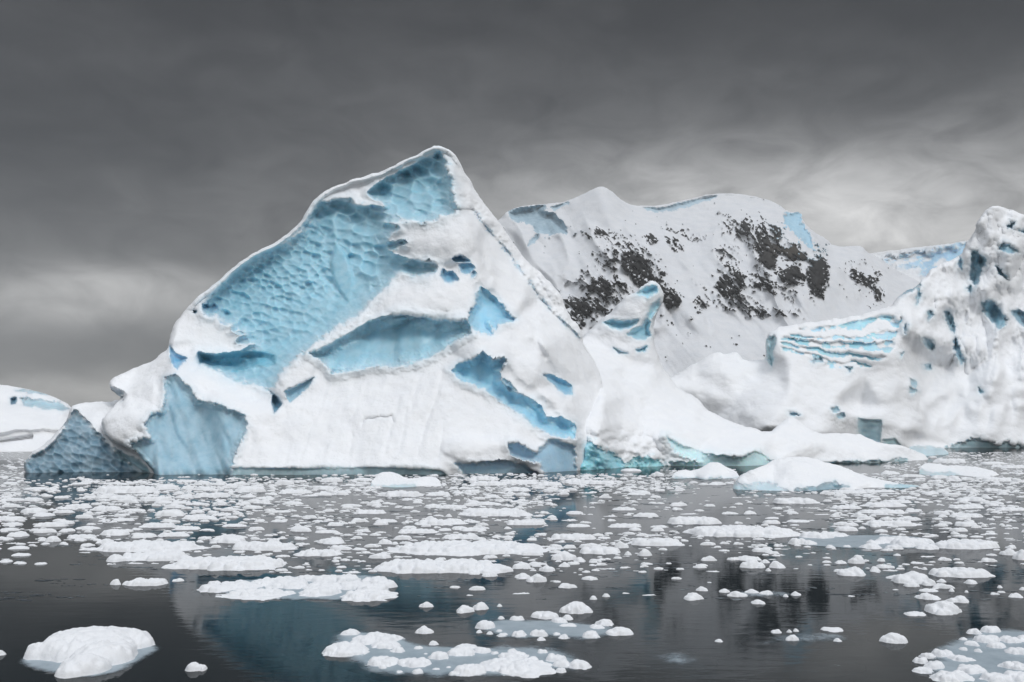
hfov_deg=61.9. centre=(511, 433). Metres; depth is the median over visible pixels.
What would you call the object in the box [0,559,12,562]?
brash ice
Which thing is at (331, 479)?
ice floe
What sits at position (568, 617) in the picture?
brash ice
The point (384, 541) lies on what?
brash ice
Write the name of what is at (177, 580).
brash ice
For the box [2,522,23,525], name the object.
ice floe
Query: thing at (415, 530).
ice floe
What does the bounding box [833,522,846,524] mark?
brash ice
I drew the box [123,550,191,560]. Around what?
ice floe
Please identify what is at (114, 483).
ice floe
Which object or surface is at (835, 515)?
brash ice
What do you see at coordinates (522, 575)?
brash ice
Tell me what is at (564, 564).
brash ice
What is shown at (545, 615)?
ice floe
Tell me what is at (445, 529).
brash ice
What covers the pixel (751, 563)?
ice floe
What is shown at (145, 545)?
ice floe
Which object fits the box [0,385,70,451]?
iceberg
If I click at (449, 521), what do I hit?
ice floe
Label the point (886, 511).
ice floe
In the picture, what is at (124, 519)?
brash ice
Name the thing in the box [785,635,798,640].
brash ice
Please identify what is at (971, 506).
ice floe
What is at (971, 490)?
brash ice
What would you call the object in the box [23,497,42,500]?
ice floe
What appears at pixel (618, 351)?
blue window
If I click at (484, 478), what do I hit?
ice floe
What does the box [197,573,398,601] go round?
slush floe
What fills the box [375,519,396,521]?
ice floe
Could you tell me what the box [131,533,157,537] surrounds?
ice floe
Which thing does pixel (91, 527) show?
ice floe
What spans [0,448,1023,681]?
water
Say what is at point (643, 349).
blue window
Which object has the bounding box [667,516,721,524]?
ice floe
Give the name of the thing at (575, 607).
ice floe
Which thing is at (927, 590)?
ice floe
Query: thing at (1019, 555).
ice floe
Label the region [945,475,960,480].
ice floe
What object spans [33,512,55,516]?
ice floe
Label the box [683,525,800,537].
ice floe
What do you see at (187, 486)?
brash ice
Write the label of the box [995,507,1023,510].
ice floe
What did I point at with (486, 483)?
ice floe
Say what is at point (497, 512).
ice floe
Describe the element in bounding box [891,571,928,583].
ice floe
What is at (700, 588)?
brash ice
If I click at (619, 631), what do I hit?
ice floe
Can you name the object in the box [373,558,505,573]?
ice floe
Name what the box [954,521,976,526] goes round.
brash ice
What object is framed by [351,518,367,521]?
brash ice
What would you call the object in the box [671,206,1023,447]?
iceberg
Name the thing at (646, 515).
ice floe
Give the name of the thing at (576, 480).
ice floe
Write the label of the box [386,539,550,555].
ice floe
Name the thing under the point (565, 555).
ice floe
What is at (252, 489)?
ice floe
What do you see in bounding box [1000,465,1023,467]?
ice floe
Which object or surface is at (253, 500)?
brash ice
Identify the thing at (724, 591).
brash ice
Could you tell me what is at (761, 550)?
brash ice
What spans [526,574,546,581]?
ice floe
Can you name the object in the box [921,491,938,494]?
ice floe
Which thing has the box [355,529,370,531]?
brash ice
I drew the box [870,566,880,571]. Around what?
brash ice
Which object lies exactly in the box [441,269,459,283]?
blue ice patch
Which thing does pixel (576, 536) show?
ice floe
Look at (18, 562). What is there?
brash ice
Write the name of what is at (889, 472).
ice floe
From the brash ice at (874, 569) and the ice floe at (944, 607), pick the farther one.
the brash ice at (874, 569)
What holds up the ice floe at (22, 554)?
on the water
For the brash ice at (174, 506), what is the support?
on the water
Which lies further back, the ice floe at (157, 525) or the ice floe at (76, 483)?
the ice floe at (76, 483)
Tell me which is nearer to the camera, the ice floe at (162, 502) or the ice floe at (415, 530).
the ice floe at (415, 530)
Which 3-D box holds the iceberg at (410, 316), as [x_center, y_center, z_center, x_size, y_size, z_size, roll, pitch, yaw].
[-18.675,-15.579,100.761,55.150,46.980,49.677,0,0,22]
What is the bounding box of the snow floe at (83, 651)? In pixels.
[23,626,155,678]
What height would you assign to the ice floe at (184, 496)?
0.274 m
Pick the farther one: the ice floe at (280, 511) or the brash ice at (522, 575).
the ice floe at (280, 511)
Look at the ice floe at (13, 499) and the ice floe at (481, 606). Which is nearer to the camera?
the ice floe at (481, 606)
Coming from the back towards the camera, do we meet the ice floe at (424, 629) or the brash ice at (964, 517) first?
the brash ice at (964, 517)
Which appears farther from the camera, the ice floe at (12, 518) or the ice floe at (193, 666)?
the ice floe at (12, 518)
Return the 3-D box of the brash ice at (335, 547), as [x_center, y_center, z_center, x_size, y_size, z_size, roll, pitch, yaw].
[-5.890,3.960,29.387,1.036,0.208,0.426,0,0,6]
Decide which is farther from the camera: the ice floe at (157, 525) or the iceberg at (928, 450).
the iceberg at (928, 450)
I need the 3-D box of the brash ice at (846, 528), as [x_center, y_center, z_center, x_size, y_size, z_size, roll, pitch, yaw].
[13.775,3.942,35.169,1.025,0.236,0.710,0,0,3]
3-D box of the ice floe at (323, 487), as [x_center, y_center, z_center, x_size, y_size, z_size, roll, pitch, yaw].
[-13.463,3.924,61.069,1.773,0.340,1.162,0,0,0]
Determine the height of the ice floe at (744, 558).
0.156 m
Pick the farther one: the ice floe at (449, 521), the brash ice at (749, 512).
the brash ice at (749, 512)
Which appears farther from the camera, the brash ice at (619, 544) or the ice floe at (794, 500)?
the ice floe at (794, 500)
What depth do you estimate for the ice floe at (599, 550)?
28.41 m
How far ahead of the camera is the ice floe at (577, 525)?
36.42 m
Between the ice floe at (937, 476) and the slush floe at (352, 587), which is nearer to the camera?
the slush floe at (352, 587)
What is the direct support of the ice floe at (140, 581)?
on the water
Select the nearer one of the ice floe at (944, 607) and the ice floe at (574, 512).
the ice floe at (944, 607)
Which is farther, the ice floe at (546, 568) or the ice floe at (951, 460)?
the ice floe at (951, 460)
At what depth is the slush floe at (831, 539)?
30.83 m
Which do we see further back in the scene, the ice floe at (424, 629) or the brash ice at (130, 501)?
the brash ice at (130, 501)
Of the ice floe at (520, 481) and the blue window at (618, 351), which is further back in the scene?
the blue window at (618, 351)
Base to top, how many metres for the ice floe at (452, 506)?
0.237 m
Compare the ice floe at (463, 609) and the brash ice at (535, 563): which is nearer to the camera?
the ice floe at (463, 609)
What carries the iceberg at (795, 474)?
on the water
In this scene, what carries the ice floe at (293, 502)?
on the water
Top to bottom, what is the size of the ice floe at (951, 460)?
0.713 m
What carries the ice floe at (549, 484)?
on the water
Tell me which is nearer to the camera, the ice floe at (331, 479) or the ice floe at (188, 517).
the ice floe at (188, 517)
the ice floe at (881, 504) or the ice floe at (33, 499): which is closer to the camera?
the ice floe at (881, 504)
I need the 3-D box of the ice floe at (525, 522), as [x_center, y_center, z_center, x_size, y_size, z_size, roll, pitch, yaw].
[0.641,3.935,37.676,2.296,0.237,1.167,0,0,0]
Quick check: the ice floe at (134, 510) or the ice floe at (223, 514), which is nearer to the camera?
the ice floe at (223, 514)
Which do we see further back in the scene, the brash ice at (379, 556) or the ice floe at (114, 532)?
the ice floe at (114, 532)
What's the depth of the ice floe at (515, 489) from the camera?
59.03 m
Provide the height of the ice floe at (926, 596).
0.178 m
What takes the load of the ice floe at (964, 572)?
on the water
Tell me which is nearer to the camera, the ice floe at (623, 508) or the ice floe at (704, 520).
the ice floe at (704, 520)
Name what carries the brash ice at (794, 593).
on the water
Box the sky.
[0,0,1023,406]
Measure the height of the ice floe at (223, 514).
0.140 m
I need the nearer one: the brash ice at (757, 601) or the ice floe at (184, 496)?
the brash ice at (757, 601)
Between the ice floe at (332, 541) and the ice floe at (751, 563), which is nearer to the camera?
the ice floe at (751, 563)
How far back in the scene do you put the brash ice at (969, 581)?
22.68 m
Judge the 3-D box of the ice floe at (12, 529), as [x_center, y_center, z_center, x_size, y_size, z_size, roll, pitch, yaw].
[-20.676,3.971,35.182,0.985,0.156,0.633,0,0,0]
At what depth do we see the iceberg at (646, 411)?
114.40 m
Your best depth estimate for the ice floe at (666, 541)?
30.42 m
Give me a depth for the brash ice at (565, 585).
22.08 m
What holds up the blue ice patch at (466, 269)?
in the iceberg at (410, 316)
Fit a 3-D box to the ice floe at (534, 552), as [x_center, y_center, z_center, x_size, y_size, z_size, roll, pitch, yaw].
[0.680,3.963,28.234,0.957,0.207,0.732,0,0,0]
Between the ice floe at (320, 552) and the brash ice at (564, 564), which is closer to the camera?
the brash ice at (564, 564)
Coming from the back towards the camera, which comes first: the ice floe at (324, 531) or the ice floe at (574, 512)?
the ice floe at (574, 512)
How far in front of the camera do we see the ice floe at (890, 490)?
58.13 m
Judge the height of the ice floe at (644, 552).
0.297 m
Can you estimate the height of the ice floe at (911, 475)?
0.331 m
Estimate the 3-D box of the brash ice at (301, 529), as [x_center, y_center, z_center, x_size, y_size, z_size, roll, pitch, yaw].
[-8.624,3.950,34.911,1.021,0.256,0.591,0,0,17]
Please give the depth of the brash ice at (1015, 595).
20.80 m
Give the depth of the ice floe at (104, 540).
31.06 m
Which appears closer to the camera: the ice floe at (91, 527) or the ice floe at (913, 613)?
the ice floe at (913, 613)
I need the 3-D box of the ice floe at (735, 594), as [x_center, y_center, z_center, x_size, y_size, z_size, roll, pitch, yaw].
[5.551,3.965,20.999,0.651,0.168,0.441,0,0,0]
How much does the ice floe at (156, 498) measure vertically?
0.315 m
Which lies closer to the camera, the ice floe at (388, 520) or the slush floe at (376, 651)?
the slush floe at (376, 651)
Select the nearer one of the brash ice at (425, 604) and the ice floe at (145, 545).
the brash ice at (425, 604)
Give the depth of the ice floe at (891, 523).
36.89 m
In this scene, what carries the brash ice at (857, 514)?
on the water
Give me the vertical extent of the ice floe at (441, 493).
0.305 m
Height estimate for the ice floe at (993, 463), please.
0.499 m
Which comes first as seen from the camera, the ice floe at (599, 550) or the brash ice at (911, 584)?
the brash ice at (911, 584)
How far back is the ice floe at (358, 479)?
72.34 m
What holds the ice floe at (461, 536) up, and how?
on the water
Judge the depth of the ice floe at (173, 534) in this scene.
33.13 m
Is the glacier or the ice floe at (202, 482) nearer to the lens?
the ice floe at (202, 482)
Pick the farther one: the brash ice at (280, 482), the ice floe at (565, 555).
the brash ice at (280, 482)
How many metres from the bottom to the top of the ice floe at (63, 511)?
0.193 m
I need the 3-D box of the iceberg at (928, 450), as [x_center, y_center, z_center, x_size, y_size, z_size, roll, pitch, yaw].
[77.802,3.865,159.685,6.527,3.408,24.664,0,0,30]
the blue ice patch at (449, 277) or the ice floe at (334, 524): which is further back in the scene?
the blue ice patch at (449, 277)
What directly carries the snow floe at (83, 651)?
on the water
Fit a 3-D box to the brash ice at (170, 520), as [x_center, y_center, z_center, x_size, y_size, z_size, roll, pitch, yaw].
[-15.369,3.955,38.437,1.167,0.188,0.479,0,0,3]
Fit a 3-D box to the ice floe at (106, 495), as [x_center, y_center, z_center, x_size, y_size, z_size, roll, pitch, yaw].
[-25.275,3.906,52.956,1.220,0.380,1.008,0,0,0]
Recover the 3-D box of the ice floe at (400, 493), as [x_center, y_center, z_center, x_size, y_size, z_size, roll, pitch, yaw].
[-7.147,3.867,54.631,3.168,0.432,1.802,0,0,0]
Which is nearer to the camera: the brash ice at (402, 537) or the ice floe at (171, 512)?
the brash ice at (402, 537)
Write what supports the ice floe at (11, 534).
on the water
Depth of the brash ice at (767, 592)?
21.12 m
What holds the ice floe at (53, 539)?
on the water
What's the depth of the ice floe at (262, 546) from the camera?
29.31 m
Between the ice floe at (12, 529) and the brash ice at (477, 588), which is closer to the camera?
the brash ice at (477, 588)
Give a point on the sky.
(149, 149)
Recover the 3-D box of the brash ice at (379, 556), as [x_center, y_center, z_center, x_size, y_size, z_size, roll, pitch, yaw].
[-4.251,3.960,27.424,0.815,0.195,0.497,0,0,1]
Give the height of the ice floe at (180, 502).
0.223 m
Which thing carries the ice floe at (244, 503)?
on the water
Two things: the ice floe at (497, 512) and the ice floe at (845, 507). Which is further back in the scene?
the ice floe at (845, 507)
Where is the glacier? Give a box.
[870,240,967,281]
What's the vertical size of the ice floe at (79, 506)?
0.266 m
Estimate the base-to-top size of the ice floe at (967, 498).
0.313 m
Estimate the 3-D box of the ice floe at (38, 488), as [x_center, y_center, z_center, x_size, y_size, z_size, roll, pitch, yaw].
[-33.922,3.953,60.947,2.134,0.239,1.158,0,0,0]
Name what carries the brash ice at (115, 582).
on the water
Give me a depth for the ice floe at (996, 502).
48.24 m
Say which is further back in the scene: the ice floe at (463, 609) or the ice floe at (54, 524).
the ice floe at (54, 524)
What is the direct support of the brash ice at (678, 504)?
on the water
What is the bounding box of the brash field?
[0,452,1023,596]
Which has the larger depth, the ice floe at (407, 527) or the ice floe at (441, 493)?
the ice floe at (441, 493)
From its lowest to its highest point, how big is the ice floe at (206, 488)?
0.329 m
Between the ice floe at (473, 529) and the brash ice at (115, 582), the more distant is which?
the ice floe at (473, 529)
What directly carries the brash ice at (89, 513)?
on the water
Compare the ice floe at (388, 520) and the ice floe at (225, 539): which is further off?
the ice floe at (388, 520)
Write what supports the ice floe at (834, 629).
on the water
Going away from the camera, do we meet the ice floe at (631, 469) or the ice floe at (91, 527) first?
the ice floe at (91, 527)
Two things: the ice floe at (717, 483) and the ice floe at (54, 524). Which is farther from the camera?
the ice floe at (717, 483)
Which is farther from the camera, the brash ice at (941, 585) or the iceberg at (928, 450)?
the iceberg at (928, 450)
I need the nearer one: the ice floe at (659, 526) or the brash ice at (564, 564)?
the brash ice at (564, 564)
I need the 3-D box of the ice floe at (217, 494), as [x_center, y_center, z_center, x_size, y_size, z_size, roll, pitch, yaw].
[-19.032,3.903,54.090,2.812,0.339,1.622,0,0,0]
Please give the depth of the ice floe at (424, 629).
17.06 m
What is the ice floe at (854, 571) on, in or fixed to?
on the water
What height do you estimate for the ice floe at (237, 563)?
0.307 m
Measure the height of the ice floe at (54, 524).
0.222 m
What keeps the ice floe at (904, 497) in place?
on the water
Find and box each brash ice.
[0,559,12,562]
[13,561,25,563]
[33,528,56,532]
[57,520,74,523]
[80,543,94,546]
[83,511,94,514]
[110,579,120,584]
[112,518,134,520]
[124,499,138,502]
[161,519,179,522]
[164,504,184,507]
[172,578,183,581]
[181,485,193,488]
[242,505,262,508]
[246,499,262,502]
[275,480,293,484]
[290,527,310,531]
[330,545,351,549]
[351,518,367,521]
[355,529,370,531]
[368,553,390,558]
[378,539,391,543]
[394,535,411,539]
[419,602,433,607]
[438,528,450,530]
[469,586,485,589]
[482,571,497,576]
[515,573,529,577]
[529,562,546,564]
[558,562,569,566]
[559,583,576,587]
[562,614,572,619]
[573,557,585,561]
[579,543,600,547]
[614,541,628,547]
[650,471,663,475]
[670,502,686,505]
[696,586,707,590]
[719,589,729,592]
[744,510,755,513]
[751,599,764,603]
[752,548,771,551]
[759,590,773,594]
[771,629,781,633]
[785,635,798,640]
[791,591,800,595]
[830,513,840,516]
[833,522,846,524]
[835,526,857,530]
[835,560,846,563]
[850,512,866,516]
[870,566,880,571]
[876,564,894,567]
[903,581,919,586]
[906,517,920,520]
[922,578,935,585]
[932,583,954,588]
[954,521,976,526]
[956,515,970,519]
[964,579,977,583]
[966,488,979,491]
[1005,545,1015,548]
[1008,593,1022,597]
[1011,478,1023,481]
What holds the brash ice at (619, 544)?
on the water
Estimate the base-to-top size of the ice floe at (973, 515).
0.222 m
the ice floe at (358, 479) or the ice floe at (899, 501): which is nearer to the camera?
the ice floe at (899, 501)
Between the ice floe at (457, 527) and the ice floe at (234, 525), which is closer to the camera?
the ice floe at (457, 527)
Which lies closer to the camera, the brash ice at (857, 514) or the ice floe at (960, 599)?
the ice floe at (960, 599)
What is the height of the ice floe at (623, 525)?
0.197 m
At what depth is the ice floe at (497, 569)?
24.52 m
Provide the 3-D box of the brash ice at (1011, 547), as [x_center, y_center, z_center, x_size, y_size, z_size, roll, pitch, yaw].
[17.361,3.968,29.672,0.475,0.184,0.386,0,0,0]
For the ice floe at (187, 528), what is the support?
on the water
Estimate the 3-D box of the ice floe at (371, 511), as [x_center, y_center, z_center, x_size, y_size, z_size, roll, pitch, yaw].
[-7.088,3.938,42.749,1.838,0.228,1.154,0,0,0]
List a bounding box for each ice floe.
[0,497,23,500]
[0,516,26,520]
[0,528,19,530]
[1,503,19,506]
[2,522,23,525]
[6,532,29,536]
[8,546,29,548]
[11,553,30,555]
[20,507,47,512]
[23,487,46,489]
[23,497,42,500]
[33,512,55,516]
[33,522,68,526]
[45,536,60,541]
[52,510,73,512]
[65,504,91,507]
[67,534,95,538]
[72,482,87,484]
[75,526,100,528]
[90,506,121,510]
[93,540,210,551]
[95,485,159,492]
[96,493,113,497]
[96,538,112,542]
[99,529,129,535]
[103,482,125,483]
[106,554,126,561]
[109,495,135,498]
[122,577,167,585]
[123,508,145,511]
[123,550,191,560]
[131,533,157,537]
[139,522,175,527]
[140,496,172,500]
[154,500,171,503]
[154,509,185,515]
[156,485,179,489]
[158,532,188,536]
[161,555,287,570]
[171,501,185,503]
[173,526,200,529]
[175,495,192,497]
[178,479,196,481]
[182,515,215,519]
[185,662,207,671]
[193,492,230,496]
[194,481,210,483]
[197,487,214,490]
[210,535,245,542]
[213,513,230,515]
[222,524,246,526]
[232,541,295,550]
[234,486,265,491]
[236,502,250,504]
[240,495,255,497]
[255,496,273,499]
[275,510,290,512]
[279,489,312,493]
[282,501,302,504]
[293,549,341,556]
[313,486,333,489]
[314,492,332,495]
[315,530,337,532]
[317,538,343,543]
[320,477,342,481]
[327,522,342,525]
[341,504,361,506]
[353,478,372,480]
[356,509,385,513]
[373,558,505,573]
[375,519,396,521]
[378,490,423,496]
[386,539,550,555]
[398,528,438,533]
[403,526,415,528]
[414,518,467,524]
[415,625,433,633]
[426,491,449,495]
[436,504,466,508]
[442,533,478,538]
[452,526,463,528]
[456,605,474,613]
[458,508,532,515]
[460,527,486,530]
[469,476,499,479]
[470,481,506,485]
[473,602,488,609]
[478,502,500,504]
[479,565,512,573]
[499,479,537,483]
[502,487,530,490]
[507,519,545,524]
[512,562,530,568]
[521,550,543,555]
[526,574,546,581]
[531,611,558,619]
[537,482,562,485]
[539,565,554,571]
[551,533,595,539]
[551,551,576,560]
[559,601,592,613]
[562,479,589,482]
[566,511,582,513]
[566,524,589,526]
[580,546,619,553]
[589,480,615,483]
[606,627,632,635]
[608,523,640,527]
[612,507,635,509]
[621,468,640,470]
[628,537,684,545]
[633,490,650,493]
[633,513,658,516]
[638,549,651,555]
[651,525,666,527]
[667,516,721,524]
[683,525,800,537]
[683,592,703,600]
[701,556,716,560]
[709,482,725,484]
[727,591,747,596]
[738,555,760,560]
[740,559,764,567]
[745,589,758,593]
[769,561,785,567]
[773,497,819,503]
[786,519,809,521]
[821,627,842,631]
[831,505,860,508]
[834,490,866,493]
[836,566,865,575]
[847,555,864,563]
[858,509,907,513]
[860,502,905,506]
[862,520,921,525]
[875,489,895,491]
[879,632,907,643]
[881,471,899,473]
[882,499,911,502]
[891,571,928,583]
[896,496,917,498]
[900,474,924,476]
[903,611,925,615]
[905,509,918,511]
[915,592,940,599]
[919,588,937,591]
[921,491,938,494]
[924,600,961,614]
[928,567,995,577]
[931,475,947,477]
[932,539,999,549]
[933,458,965,462]
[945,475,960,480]
[946,595,968,602]
[948,504,983,508]
[949,513,982,517]
[955,496,984,501]
[980,461,1005,464]
[983,477,1011,481]
[983,501,1003,503]
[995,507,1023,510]
[999,548,1015,554]
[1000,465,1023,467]
[1012,549,1023,559]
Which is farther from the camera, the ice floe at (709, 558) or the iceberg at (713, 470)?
the iceberg at (713, 470)
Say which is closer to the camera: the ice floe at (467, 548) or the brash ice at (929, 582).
the brash ice at (929, 582)
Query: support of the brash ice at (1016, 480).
on the water
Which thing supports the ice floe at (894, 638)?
on the water
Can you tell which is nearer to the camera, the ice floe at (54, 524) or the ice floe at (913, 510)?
the ice floe at (54, 524)
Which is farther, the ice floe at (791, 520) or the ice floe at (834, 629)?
the ice floe at (791, 520)
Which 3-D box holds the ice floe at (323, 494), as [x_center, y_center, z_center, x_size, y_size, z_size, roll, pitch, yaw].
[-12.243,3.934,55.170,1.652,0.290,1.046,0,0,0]
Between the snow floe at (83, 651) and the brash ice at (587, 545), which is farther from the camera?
the brash ice at (587, 545)
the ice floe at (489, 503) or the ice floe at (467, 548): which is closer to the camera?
the ice floe at (467, 548)
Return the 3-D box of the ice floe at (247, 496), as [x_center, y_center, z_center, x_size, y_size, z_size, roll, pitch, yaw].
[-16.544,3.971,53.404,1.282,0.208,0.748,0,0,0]
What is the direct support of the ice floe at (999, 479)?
on the water
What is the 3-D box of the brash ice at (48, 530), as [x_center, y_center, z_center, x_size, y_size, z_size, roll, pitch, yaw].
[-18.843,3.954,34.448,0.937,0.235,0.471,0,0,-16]
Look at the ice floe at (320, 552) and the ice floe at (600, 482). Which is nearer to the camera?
the ice floe at (320, 552)
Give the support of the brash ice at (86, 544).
on the water
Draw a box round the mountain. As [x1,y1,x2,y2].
[498,187,919,376]
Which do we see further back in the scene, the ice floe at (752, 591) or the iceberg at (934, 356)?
the iceberg at (934, 356)
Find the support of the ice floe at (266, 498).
on the water
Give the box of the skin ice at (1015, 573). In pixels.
[0,477,1023,600]
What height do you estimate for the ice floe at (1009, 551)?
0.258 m
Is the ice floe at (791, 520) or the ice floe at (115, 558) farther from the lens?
the ice floe at (791, 520)
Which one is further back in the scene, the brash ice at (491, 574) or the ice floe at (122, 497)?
the ice floe at (122, 497)
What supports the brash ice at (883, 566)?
on the water
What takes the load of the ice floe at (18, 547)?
on the water
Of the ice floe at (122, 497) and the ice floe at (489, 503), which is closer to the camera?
the ice floe at (489, 503)
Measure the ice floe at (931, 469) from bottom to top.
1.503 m
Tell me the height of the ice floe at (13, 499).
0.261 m
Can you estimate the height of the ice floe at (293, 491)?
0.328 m
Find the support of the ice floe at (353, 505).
on the water
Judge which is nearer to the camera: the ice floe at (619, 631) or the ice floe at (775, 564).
the ice floe at (619, 631)
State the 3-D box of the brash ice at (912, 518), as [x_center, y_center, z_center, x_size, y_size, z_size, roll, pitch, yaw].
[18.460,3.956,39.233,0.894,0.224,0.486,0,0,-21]
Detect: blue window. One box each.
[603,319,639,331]
[613,348,628,354]
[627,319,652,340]
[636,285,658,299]
[636,345,648,352]
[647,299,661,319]
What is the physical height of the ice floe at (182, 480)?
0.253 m
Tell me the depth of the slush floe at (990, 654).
14.96 m
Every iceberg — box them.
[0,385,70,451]
[24,146,601,474]
[370,472,440,486]
[580,281,927,469]
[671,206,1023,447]
[672,462,738,479]
[733,457,917,490]
[909,444,948,455]
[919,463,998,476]
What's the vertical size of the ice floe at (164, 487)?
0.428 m
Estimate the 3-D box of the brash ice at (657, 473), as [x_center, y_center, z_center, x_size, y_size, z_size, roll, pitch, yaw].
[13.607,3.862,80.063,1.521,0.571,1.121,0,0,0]
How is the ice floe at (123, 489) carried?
on the water
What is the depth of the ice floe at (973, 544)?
29.66 m
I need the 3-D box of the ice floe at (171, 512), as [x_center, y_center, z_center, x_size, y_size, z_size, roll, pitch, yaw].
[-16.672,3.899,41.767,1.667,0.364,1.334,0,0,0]
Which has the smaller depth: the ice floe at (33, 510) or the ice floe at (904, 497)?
the ice floe at (33, 510)
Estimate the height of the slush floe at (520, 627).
0.177 m
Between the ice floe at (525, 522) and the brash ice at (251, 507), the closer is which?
the ice floe at (525, 522)
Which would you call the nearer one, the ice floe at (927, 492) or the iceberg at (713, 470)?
the ice floe at (927, 492)
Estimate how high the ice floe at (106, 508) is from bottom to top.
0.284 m
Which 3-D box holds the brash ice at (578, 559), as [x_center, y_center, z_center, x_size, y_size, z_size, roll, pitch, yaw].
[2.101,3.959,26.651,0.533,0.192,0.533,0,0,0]
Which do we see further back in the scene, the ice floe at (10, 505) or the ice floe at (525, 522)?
the ice floe at (10, 505)
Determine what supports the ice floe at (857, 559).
on the water
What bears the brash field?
on the water
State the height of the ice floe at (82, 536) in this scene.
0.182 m
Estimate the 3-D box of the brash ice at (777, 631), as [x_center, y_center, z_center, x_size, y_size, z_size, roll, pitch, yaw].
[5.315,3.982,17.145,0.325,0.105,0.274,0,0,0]
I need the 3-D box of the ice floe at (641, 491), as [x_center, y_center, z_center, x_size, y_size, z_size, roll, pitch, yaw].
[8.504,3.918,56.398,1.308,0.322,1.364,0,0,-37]
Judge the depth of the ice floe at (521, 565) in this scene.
25.26 m
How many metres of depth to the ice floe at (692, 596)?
20.52 m
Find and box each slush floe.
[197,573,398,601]
[322,629,591,677]
[475,616,613,640]
[788,531,938,549]
[912,626,1023,681]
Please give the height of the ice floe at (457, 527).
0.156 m
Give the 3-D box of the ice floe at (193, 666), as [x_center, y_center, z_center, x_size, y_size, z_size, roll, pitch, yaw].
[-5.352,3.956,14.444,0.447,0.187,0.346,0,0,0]
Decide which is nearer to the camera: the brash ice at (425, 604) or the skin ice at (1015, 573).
the brash ice at (425, 604)
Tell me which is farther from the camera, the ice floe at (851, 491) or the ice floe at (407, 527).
the ice floe at (851, 491)

